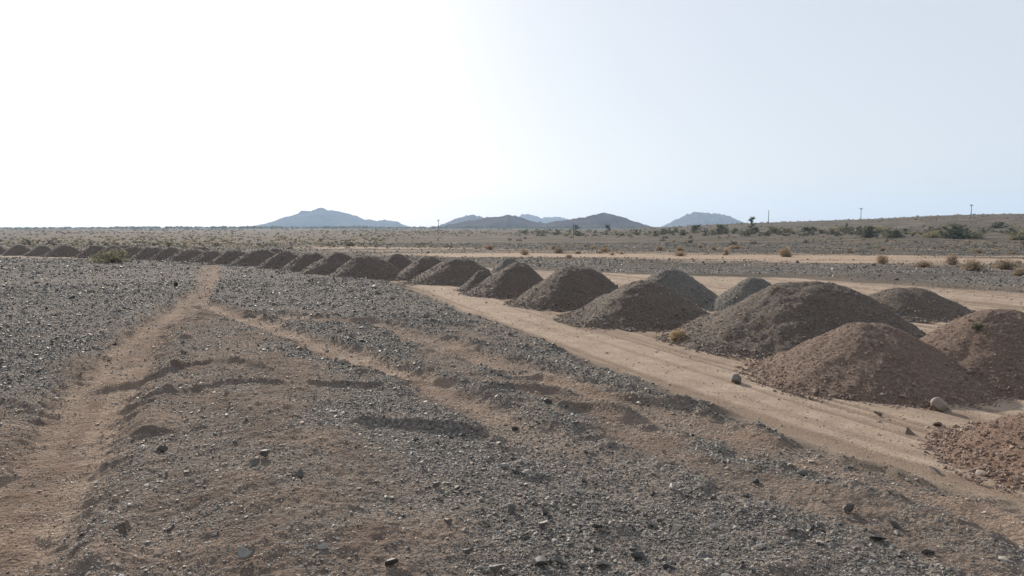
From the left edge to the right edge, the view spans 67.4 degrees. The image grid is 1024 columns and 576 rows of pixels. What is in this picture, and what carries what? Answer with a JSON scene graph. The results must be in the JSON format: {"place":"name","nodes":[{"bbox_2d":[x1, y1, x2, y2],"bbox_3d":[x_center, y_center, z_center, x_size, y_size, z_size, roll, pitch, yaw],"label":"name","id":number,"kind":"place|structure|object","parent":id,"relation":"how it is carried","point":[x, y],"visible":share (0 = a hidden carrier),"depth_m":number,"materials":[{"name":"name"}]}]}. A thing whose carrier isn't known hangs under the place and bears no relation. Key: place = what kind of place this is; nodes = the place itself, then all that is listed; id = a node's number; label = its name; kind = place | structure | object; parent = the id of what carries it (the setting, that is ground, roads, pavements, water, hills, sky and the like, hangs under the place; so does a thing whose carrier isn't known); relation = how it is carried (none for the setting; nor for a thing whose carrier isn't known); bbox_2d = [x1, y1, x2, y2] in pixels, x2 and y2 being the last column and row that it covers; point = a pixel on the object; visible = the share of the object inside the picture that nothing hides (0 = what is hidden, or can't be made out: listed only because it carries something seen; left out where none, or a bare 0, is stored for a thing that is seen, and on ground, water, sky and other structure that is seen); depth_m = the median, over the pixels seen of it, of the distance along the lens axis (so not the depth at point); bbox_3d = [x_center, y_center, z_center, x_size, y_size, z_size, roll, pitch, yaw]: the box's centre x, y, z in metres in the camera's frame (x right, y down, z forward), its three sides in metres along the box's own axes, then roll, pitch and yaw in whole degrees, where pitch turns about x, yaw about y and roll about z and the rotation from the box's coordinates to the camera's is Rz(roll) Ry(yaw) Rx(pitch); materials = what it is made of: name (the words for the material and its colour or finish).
{"place":"outdoors","nodes":[
{"label":"outdoors","id":0,"kind":"place"},
{"bbox_2d":[256,207,409,226],"bbox_3d":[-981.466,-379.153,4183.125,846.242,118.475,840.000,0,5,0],"label":"hills","id":1,"kind":"structure","parent":0,"point":[320,217],"depth_m":3945.09,"materials":[{"name":"stone"}]},
{"bbox_2d":[439,215,482,226],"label":"hills","id":2,"kind":"structure","parent":0,"point":[464,218],"depth_m":3487.16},
{"bbox_2d":[440,215,545,228],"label":"hills","id":3,"kind":"structure","parent":0,"point":[508,221],"depth_m":1892.43,"materials":[{"name":"stone"}]},
{"bbox_2d":[0,214,1023,575],"bbox_3d":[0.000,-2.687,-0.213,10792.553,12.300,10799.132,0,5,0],"label":"ground","id":4,"kind":"structure","parent":0,"point":[630,348],"depth_m":11.35,"materials":[{"name":"soil"}]},
{"bbox_2d":[0,244,10,253],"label":"gravel mound","id":5,"kind":"object","parent":4,"relation":"on","point":[3,248],"visible":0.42,"depth_m":84.22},
{"bbox_2d":[0,244,31,255],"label":"gravel mound","id":6,"kind":"object","parent":4,"relation":"on","point":[19,250],"visible":0.81,"depth_m":82.00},
{"bbox_2d":[22,240,33,245],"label":"scrub bush","id":7,"kind":"object","parent":4,"relation":"on","point":[29,243],"visible":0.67,"depth_m":121.20,"materials":[{"name":"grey plant"}]},
{"bbox_2d":[22,245,52,256],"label":"gravel mound","id":8,"kind":"object","parent":4,"relation":"on","point":[40,250],"visible":0.72,"depth_m":80.19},
{"bbox_2d":[36,244,81,256],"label":"gravel mound","id":9,"kind":"object","parent":4,"relation":"on","point":[64,250],"visible":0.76,"depth_m":78.49,"materials":[{"name":"gravel"}]},
{"bbox_2d":[71,245,105,257],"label":"gravel mound","id":10,"kind":"object","parent":4,"relation":"on","point":[90,251],"visible":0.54,"depth_m":75.79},
{"bbox_2d":[84,246,123,258],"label":"gravel mound","id":11,"kind":"object","parent":4,"relation":"on","point":[110,248],"visible":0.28,"depth_m":74.38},
{"bbox_2d":[86,248,130,262],"bbox_3d":[-33.108,-2.619,62.934,3.613,1.257,3.737,0,5,0],"label":"desert shrub","id":12,"kind":"object","parent":4,"relation":"on","point":[110,258],"visible":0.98,"depth_m":62.67,"materials":[{"name":"green plant"}]},
{"bbox_2d":[115,246,142,258],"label":"gravel mound","id":13,"kind":"object","parent":4,"relation":"on","point":[132,250],"visible":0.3,"depth_m":72.53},
{"bbox_2d":[130,246,162,259],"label":"gravel mound","id":14,"kind":"object","parent":4,"relation":"on","point":[147,252],"visible":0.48,"depth_m":70.58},
{"bbox_2d":[153,548,164,555],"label":"stone","id":15,"kind":"object","parent":4,"relation":"on","point":[158,551],"visible":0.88,"depth_m":6.66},
{"bbox_2d":[157,445,167,451],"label":"stone","id":16,"kind":"object","parent":4,"relation":"on","point":[163,448],"visible":1,"depth_m":9.68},
{"bbox_2d":[148,247,180,260],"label":"gravel mound","id":17,"kind":"object","parent":4,"relation":"on","point":[166,253],"visible":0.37,"depth_m":68.29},
{"bbox_2d":[163,248,203,261],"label":"gravel mound","id":18,"kind":"object","parent":4,"relation":"on","point":[186,254],"visible":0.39,"depth_m":66.20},
{"bbox_2d":[193,246,210,250],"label":"gravel mound","id":19,"kind":"object","parent":4,"relation":"on","point":[202,248],"visible":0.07,"depth_m":72.12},
{"bbox_2d":[189,250,222,262],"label":"gravel mound","id":20,"kind":"object","parent":4,"relation":"on","point":[206,256],"visible":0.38,"depth_m":63.89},
{"bbox_2d":[207,249,245,264],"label":"gravel mound","id":21,"kind":"object","parent":4,"relation":"on","point":[228,256],"visible":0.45,"depth_m":60.56,"materials":[{"name":"gravel"}]},
{"bbox_2d":[237,546,251,559],"bbox_3d":[-2.237,2.209,6.433,0.115,0.104,0.119,-2,5,-24],"label":"stone","id":22,"kind":"object","parent":4,"relation":"on","point":[243,553],"visible":1,"depth_m":6.40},
{"bbox_2d":[226,249,276,265],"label":"gravel mound","id":23,"kind":"object","parent":4,"relation":"on","point":[256,257],"visible":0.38,"depth_m":57.84,"materials":[{"name":"gravel"}]},
{"bbox_2d":[250,458,259,466],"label":"stone","id":24,"kind":"object","parent":4,"relation":"on","point":[254,462],"visible":1,"depth_m":8.81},
{"bbox_2d":[260,449,268,456],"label":"stone","id":25,"kind":"object","parent":4,"relation":"on","point":[264,452],"visible":1,"depth_m":9.13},
{"bbox_2d":[267,248,282,253],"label":"gravel mound","id":26,"kind":"object","parent":4,"relation":"on","point":[275,250],"visible":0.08,"depth_m":66.18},
{"bbox_2d":[256,250,299,268],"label":"gravel mound","id":27,"kind":"object","parent":4,"relation":"on","point":[280,260],"visible":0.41,"depth_m":54.50,"materials":[{"name":"gravel"}]},
{"bbox_2d":[295,469,303,478],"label":"stone","id":28,"kind":"object","parent":4,"relation":"on","point":[299,474],"visible":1,"depth_m":8.41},
{"bbox_2d":[278,252,324,271],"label":"gravel mound","id":29,"kind":"object","parent":4,"relation":"on","point":[301,262],"visible":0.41,"depth_m":50.96,"materials":[{"name":"gravel"}]},
{"bbox_2d":[0,225,635,228],"bbox_3d":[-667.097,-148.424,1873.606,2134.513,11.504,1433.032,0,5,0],"label":"treeline","id":30,"kind":"object","parent":4,"relation":"on","point":[311,227],"visible":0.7,"depth_m":1575.76,"materials":[{"name":"green plant"}]},
{"bbox_2d":[298,252,352,274],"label":"gravel mound","id":31,"kind":"object","parent":4,"relation":"on","point":[330,263],"visible":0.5,"depth_m":47.79,"materials":[{"name":"gravel"}]},
{"bbox_2d":[329,254,400,280],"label":"gravel mound","id":32,"kind":"object","parent":4,"relation":"on","point":[368,266],"visible":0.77,"depth_m":44.87,"materials":[{"name":"gravel"}]},
{"bbox_2d":[385,558,398,565],"bbox_3d":[-1.017,2.315,6.463,0.088,0.090,0.103,3,5,29],"label":"stone","id":33,"kind":"object","parent":4,"relation":"on","point":[391,561],"visible":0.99,"depth_m":6.46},
{"bbox_2d":[385,253,411,269],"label":"gravel mound","id":34,"kind":"object","parent":4,"relation":"on","point":[399,261],"visible":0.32,"depth_m":49.10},
{"bbox_2d":[391,256,441,280],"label":"gravel mound","id":35,"kind":"object","parent":4,"relation":"on","point":[420,265],"visible":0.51,"depth_m":44.10,"materials":[{"name":"gravel"}]},
{"bbox_2d":[432,481,439,487],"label":"stone","id":36,"kind":"object","parent":4,"relation":"on","point":[436,484],"visible":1,"depth_m":8.50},
{"bbox_2d":[399,258,489,286],"bbox_3d":[-3.082,-0.925,42.153,6.156,1.472,6.048,0,5,0],"label":"gravel mound","id":37,"kind":"object","parent":4,"relation":"on","point":[457,272],"visible":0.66,"depth_m":40.76,"materials":[{"name":"gravel"}]},
{"bbox_2d":[444,518,451,524],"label":"stone","id":38,"kind":"object","parent":4,"relation":"on","point":[448,521],"visible":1,"depth_m":7.45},
{"bbox_2d":[462,548,472,554],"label":"stone","id":39,"kind":"object","parent":4,"relation":"on","point":[467,551],"visible":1,"depth_m":6.76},
{"bbox_2d":[454,270,491,291],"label":"gravel mound","id":40,"kind":"object","parent":4,"relation":"on","point":[477,277],"visible":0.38,"depth_m":36.00,"materials":[{"name":"gravel"}]},
{"bbox_2d":[485,244,494,249],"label":"dry bush","id":41,"kind":"object","parent":4,"relation":"on","point":[489,247],"visible":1,"depth_m":102.82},
{"bbox_2d":[489,563,506,575],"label":"stone","id":42,"kind":"object","parent":4,"relation":"on","point":[494,569],"visible":1,"depth_m":6.37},
{"bbox_2d":[459,262,543,299],"bbox_3d":[-0.001,-0.386,34.521,4.905,1.588,4.835,0,5,0],"label":"gravel mound","id":43,"kind":"object","parent":4,"relation":"on","point":[514,280],"visible":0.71,"depth_m":33.39,"materials":[{"name":"gravel"}]},
{"bbox_2d":[490,258,517,273],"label":"gravel mound","id":44,"kind":"object","parent":4,"relation":"on","point":[504,263],"visible":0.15,"depth_m":41.27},
{"bbox_2d":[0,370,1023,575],"bbox_3d":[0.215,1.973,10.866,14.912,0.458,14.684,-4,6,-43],"label":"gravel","id":45,"kind":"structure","parent":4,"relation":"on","point":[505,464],"depth_m":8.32,"materials":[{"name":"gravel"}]},
{"bbox_2d":[0,242,1023,403],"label":"gravel","id":46,"kind":"structure","parent":4,"relation":"on","point":[71,297],"depth_m":29.77,"materials":[{"name":"gravel"}]},
{"bbox_2d":[0,213,1023,251],"bbox_3d":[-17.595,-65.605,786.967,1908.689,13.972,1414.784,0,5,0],"label":"scrub","id":47,"kind":"object","parent":4,"relation":"on","point":[185,244],"visible":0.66,"depth_m":206.49,"materials":[{"name":"green plant"}]},
{"bbox_2d":[508,503,515,513],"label":"stone","id":48,"kind":"object","parent":4,"relation":"on","point":[511,507],"visible":1,"depth_m":7.80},
{"bbox_2d":[520,248,528,254],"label":"dry bush","id":49,"kind":"object","parent":4,"relation":"on","point":[523,252],"visible":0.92,"depth_m":83.18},
{"bbox_2d":[534,555,547,565],"bbox_3d":[0.247,2.350,6.593,0.120,0.084,0.101,0,5,0],"label":"stone","id":50,"kind":"object","parent":4,"relation":"on","point":[540,560],"visible":1,"depth_m":6.57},
{"bbox_2d":[539,520,547,527],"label":"stone","id":51,"kind":"object","parent":4,"relation":"on","point":[542,524],"visible":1,"depth_m":7.38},
{"bbox_2d":[541,507,548,515],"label":"stone","id":52,"kind":"object","parent":4,"relation":"on","point":[545,511],"visible":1,"depth_m":7.70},
{"bbox_2d":[554,247,562,253],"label":"dry bush","id":53,"kind":"object","parent":4,"relation":"on","point":[559,249],"visible":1,"depth_m":88.08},
{"bbox_2d":[553,555,564,564],"bbox_3d":[0.406,2.345,6.601,0.086,0.077,0.086,-2,5,-24],"label":"stone","id":54,"kind":"object","parent":4,"relation":"on","point":[558,559],"visible":1,"depth_m":6.59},
{"bbox_2d":[503,266,618,311],"bbox_3d":[2.434,-0.056,30.067,5.622,1.622,5.561,0,5,0],"label":"gravel mound","id":55,"kind":"object","parent":4,"relation":"on","point":[568,288],"visible":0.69,"depth_m":28.91,"materials":[{"name":"gravel"}]},
{"bbox_2d":[574,230,584,235],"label":"scrub bush","id":56,"kind":"object","parent":4,"relation":"on","point":[578,233],"visible":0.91,"depth_m":263.26,"materials":[{"name":"green plant"}]},
{"bbox_2d":[590,521,603,527],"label":"stone","id":57,"kind":"object","parent":4,"relation":"on","point":[594,525],"visible":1,"depth_m":7.29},
{"bbox_2d":[597,560,609,565],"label":"stone","id":58,"kind":"object","parent":4,"relation":"on","point":[602,563],"visible":1,"depth_m":6.56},
{"bbox_2d":[599,247,610,251],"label":"dry bush","id":59,"kind":"object","parent":4,"relation":"on","point":[604,249],"visible":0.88,"depth_m":93.03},
{"bbox_2d":[553,279,710,332],"bbox_3d":[4.262,0.431,25.027,5.830,1.415,5.895,0,5,0],"label":"gravel mound","id":60,"kind":"object","parent":4,"relation":"on","point":[640,305],"visible":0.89,"depth_m":23.67,"materials":[{"name":"gravel"}]},
{"bbox_2d":[631,552,644,558],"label":"stone","id":61,"kind":"object","parent":4,"relation":"on","point":[638,555],"visible":1,"depth_m":6.72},
{"bbox_2d":[655,245,663,250],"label":"dry bush","id":62,"kind":"object","parent":4,"relation":"on","point":[659,248],"visible":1,"depth_m":98.48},
{"bbox_2d":[663,563,673,568],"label":"stone","id":63,"kind":"object","parent":4,"relation":"on","point":[666,565],"visible":0.98,"depth_m":6.53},
{"bbox_2d":[668,327,685,341],"bbox_3d":[4.390,1.240,20.259,0.536,0.477,0.532,0,5,0],"label":"grass tuft","id":64,"kind":"object","parent":4,"relation":"on","point":[678,336],"visible":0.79,"depth_m":20.20,"materials":[{"name":"plant"}]},
{"bbox_2d":[672,523,684,531],"bbox_3d":[1.592,2.292,7.361,0.117,0.077,0.090,-1,5,-13],"label":"stone","id":65,"kind":"object","parent":4,"relation":"on","point":[677,527],"visible":1,"depth_m":7.34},
{"bbox_2d":[674,250,686,255],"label":"dry bush","id":66,"kind":"object","parent":4,"relation":"on","point":[679,254],"visible":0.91,"depth_m":80.02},
{"bbox_2d":[645,269,717,308],"bbox_3d":[6.417,-0.034,30.657,4.895,1.460,4.912,0,5,0],"label":"gravel mound","id":67,"kind":"object","parent":4,"relation":"on","point":[688,287],"visible":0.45,"depth_m":29.67,"materials":[{"name":"gravel"}]},
{"bbox_2d":[691,224,701,229],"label":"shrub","id":68,"kind":"object","parent":4,"relation":"on","point":[694,227],"visible":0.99,"depth_m":294.04,"materials":[{"name":"green plant"}]},
{"bbox_2d":[696,552,711,557],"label":"stone","id":69,"kind":"object","parent":4,"relation":"on","point":[701,555],"visible":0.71,"depth_m":6.72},
{"bbox_2d":[716,224,728,231],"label":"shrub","id":70,"kind":"object","parent":4,"relation":"on","point":[721,226],"visible":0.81,"depth_m":258.30,"materials":[{"name":"green plant"}]},
{"bbox_2d":[723,247,729,254],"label":"dry bush","id":71,"kind":"object","parent":4,"relation":"on","point":[726,251],"visible":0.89,"depth_m":82.73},
{"bbox_2d":[731,374,741,383],"bbox_3d":[4.357,1.770,14.902,0.207,0.212,0.174,-3,6,-37],"label":"stone","id":72,"kind":"object","parent":4,"relation":"on","point":[736,378],"visible":1,"depth_m":14.86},
{"bbox_2d":[703,277,771,311],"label":"gravel mound","id":73,"kind":"object","parent":4,"relation":"on","point":[739,291],"visible":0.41,"depth_m":27.76,"materials":[{"name":"gravel"}]},
{"bbox_2d":[728,245,746,248],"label":"dry bush","id":74,"kind":"object","parent":4,"relation":"on","point":[736,247],"visible":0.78,"depth_m":105.83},
{"bbox_2d":[748,216,755,230],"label":"tree","id":75,"kind":"object","parent":4,"relation":"on","point":[750,219],"visible":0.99,"depth_m":264.43,"materials":[{"name":"green plant"}]},
{"bbox_2d":[746,477,758,483],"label":"stone","id":76,"kind":"object","parent":4,"relation":"on","point":[753,480],"visible":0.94,"depth_m":8.73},
{"bbox_2d":[778,246,791,256],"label":"dry bush","id":77,"kind":"object","parent":4,"relation":"on","point":[784,252],"visible":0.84,"depth_m":77.98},
{"bbox_2d":[654,280,926,360],"bbox_3d":[7.716,0.659,20.344,7.836,1.742,7.916,0,5,0],"label":"gravel mound","id":78,"kind":"object","parent":4,"relation":"on","point":[770,320],"visible":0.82,"depth_m":18.97,"materials":[{"name":"gravel"}]},
{"bbox_2d":[788,526,797,531],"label":"stone","id":79,"kind":"object","parent":4,"relation":"on","point":[792,529],"visible":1,"depth_m":7.23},
{"bbox_2d":[797,470,807,475],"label":"stone","id":80,"kind":"object","parent":4,"relation":"on","point":[803,472],"visible":0.78,"depth_m":9.07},
{"bbox_2d":[798,231,808,235],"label":"scrub bush","id":81,"kind":"object","parent":4,"relation":"on","point":[805,234],"visible":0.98,"depth_m":214.16,"materials":[{"name":"green plant"}]},
{"bbox_2d":[801,226,814,231],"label":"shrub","id":82,"kind":"object","parent":4,"relation":"on","point":[807,229],"visible":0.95,"depth_m":241.08,"materials":[{"name":"green plant"}]},
{"bbox_2d":[826,230,841,234],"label":"scrub bush","id":83,"kind":"object","parent":4,"relation":"on","point":[832,232],"visible":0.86,"depth_m":216.51,"materials":[{"name":"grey plant"}]},
{"bbox_2d":[842,504,853,512],"bbox_3d":[3.410,2.223,7.789,0.109,0.100,0.118,2,5,25],"label":"stone","id":84,"kind":"object","parent":4,"relation":"on","point":[849,508],"visible":1,"depth_m":7.75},
{"bbox_2d":[861,224,879,237],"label":"desert shrub","id":85,"kind":"object","parent":4,"relation":"on","point":[868,232],"visible":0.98,"depth_m":191.76,"materials":[{"name":"green plant"}]},
{"bbox_2d":[734,322,1016,409],"bbox_3d":[7.216,1.279,15.246,5.235,1.234,5.297,0,5,0],"label":"gravel mound","id":86,"kind":"object","parent":4,"relation":"on","point":[884,364],"visible":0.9,"depth_m":14.05,"materials":[{"name":"gravel"}]},
{"bbox_2d":[869,534,886,539],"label":"stone","id":87,"kind":"object","parent":4,"relation":"on","point":[877,536],"visible":0.99,"depth_m":7.08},
{"bbox_2d":[876,256,888,263],"bbox_3d":[30.495,-2.333,63.203,1.023,0.775,1.020,0,5,-1],"label":"dry bush","id":88,"kind":"object","parent":4,"relation":"on","point":[881,260],"visible":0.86,"depth_m":63.10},
{"bbox_2d":[881,229,905,237],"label":"desert shrub","id":89,"kind":"object","parent":4,"relation":"on","point":[895,233],"visible":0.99,"depth_m":190.21,"materials":[{"name":"green plant"}]},
{"bbox_2d":[889,520,899,528],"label":"stone","id":90,"kind":"object","parent":4,"relation":"on","point":[895,524],"visible":1,"depth_m":7.38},
{"bbox_2d":[905,427,914,434],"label":"stone","id":91,"kind":"object","parent":4,"relation":"on","point":[909,431],"visible":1,"depth_m":11.20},
{"bbox_2d":[868,287,974,322],"bbox_3d":[13.733,0.455,26.886,5.383,0.992,5.481,0,5,0],"label":"gravel mound","id":92,"kind":"object","parent":4,"relation":"on","point":[915,304],"visible":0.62,"depth_m":25.55,"materials":[{"name":"gravel"}]},
{"bbox_2d":[913,260,933,266],"bbox_3d":[31.095,-1.835,58.058,1.446,0.586,1.687,0,5,1],"label":"dry bush","id":93,"kind":"object","parent":4,"relation":"on","point":[922,264],"visible":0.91,"depth_m":57.86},
{"bbox_2d":[921,548,934,553],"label":"stone","id":94,"kind":"object","parent":4,"relation":"on","point":[928,550],"visible":1,"depth_m":6.78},
{"bbox_2d":[920,230,940,237],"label":"desert shrub","id":95,"kind":"object","parent":4,"relation":"on","point":[932,234],"visible":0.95,"depth_m":187.87,"materials":[{"name":"green plant"}]},
{"bbox_2d":[929,466,940,473],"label":"stone","id":96,"kind":"object","parent":4,"relation":"on","point":[936,470],"visible":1,"depth_m":9.49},
{"bbox_2d":[932,422,942,425],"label":"stone","id":97,"kind":"object","parent":4,"relation":"on","point":[937,424],"visible":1,"depth_m":11.62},
{"bbox_2d":[930,397,947,411],"bbox_3d":[7.055,1.927,12.699,0.274,0.255,0.216,0,5,0],"label":"boulder","id":98,"kind":"object","parent":4,"relation":"on","point":[939,404],"visible":1,"depth_m":12.63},
{"bbox_2d":[943,253,961,264],"bbox_3d":[35.241,-2.306,61.404,1.114,1.014,1.171,-1,5,-14],"label":"dry bush","id":99,"kind":"object","parent":4,"relation":"on","point":[951,260],"visible":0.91,"depth_m":61.34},
{"bbox_2d":[939,223,973,238],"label":"desert shrub","id":100,"kind":"object","parent":4,"relation":"on","point":[953,231],"visible":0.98,"depth_m":181.11,"materials":[{"name":"green plant"}]},
{"bbox_2d":[917,412,1023,495],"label":"gravel mound","id":101,"kind":"object","parent":4,"relation":"on","point":[993,450],"visible":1,"depth_m":9.86,"materials":[{"name":"gravel"}]},
{"bbox_2d":[919,308,1023,402],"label":"gravel mound","id":102,"kind":"object","parent":4,"relation":"on","point":[989,353],"visible":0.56,"depth_m":14.58,"materials":[{"name":"gravel"}]},
{"bbox_2d":[972,323,981,328],"bbox_3d":[9.056,0.742,14.957,0.246,0.134,0.148,-1,5,-9],"label":"weed","id":103,"kind":"object","parent":102,"relation":"on","point":[977,325],"visible":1,"depth_m":14.94,"materials":[{"name":"green plant"}]},
{"bbox_2d":[959,258,988,270],"bbox_3d":[31.942,-1.623,53.107,1.781,0.954,1.528,3,5,32],"label":"dry bush","id":104,"kind":"object","parent":4,"relation":"on","point":[970,265],"visible":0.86,"depth_m":52.95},
{"bbox_2d":[970,230,987,237],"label":"desert shrub","id":105,"kind":"object","parent":4,"relation":"on","point":[978,235],"visible":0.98,"depth_m":180.53,"materials":[{"name":"green plant"}]},
{"bbox_2d":[989,221,1006,227],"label":"desert shrub","id":106,"kind":"object","parent":4,"relation":"on","point":[998,225],"visible":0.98,"depth_m":246.89,"materials":[{"name":"green plant"}]},
{"bbox_2d":[991,257,1020,269],"bbox_3d":[35.097,-1.744,54.562,1.939,0.980,1.931,-3,5,-30],"label":"dry bush","id":107,"kind":"object","parent":4,"relation":"on","point":[1004,264],"visible":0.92,"depth_m":54.40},
{"bbox_2d":[1005,230,1023,239],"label":"desert shrub","id":108,"kind":"object","parent":4,"relation":"on","point":[1016,235],"visible":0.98,"depth_m":170.43,"materials":[{"name":"green plant"}]},
{"bbox_2d":[1011,267,1023,275],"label":"dry bush","id":109,"kind":"object","parent":4,"relation":"on","point":[1018,272],"visible":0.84,"depth_m":47.55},
{"bbox_2d":[0,0,1023,227],"label":"sky","id":110,"kind":"structure","parent":0,"point":[123,113],"materials":[{"name":"white"}]},
{"bbox_2d":[518,214,568,222],"bbox_3d":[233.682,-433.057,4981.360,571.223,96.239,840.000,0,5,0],"label":"hills","id":111,"kind":"structure","parent":0,"point":[533,218],"depth_m":4857.30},
{"bbox_2d":[535,213,654,228],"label":"hills","id":112,"kind":"structure","parent":0,"point":[601,220],"depth_m":1789.31,"materials":[{"name":"stone"}]},
{"bbox_2d":[661,212,743,226],"bbox_3d":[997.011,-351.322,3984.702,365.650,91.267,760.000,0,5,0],"label":"hills","id":113,"kind":"structure","parent":0,"point":[696,218],"depth_m":3809.54,"materials":[{"name":"stone"}]}
]}

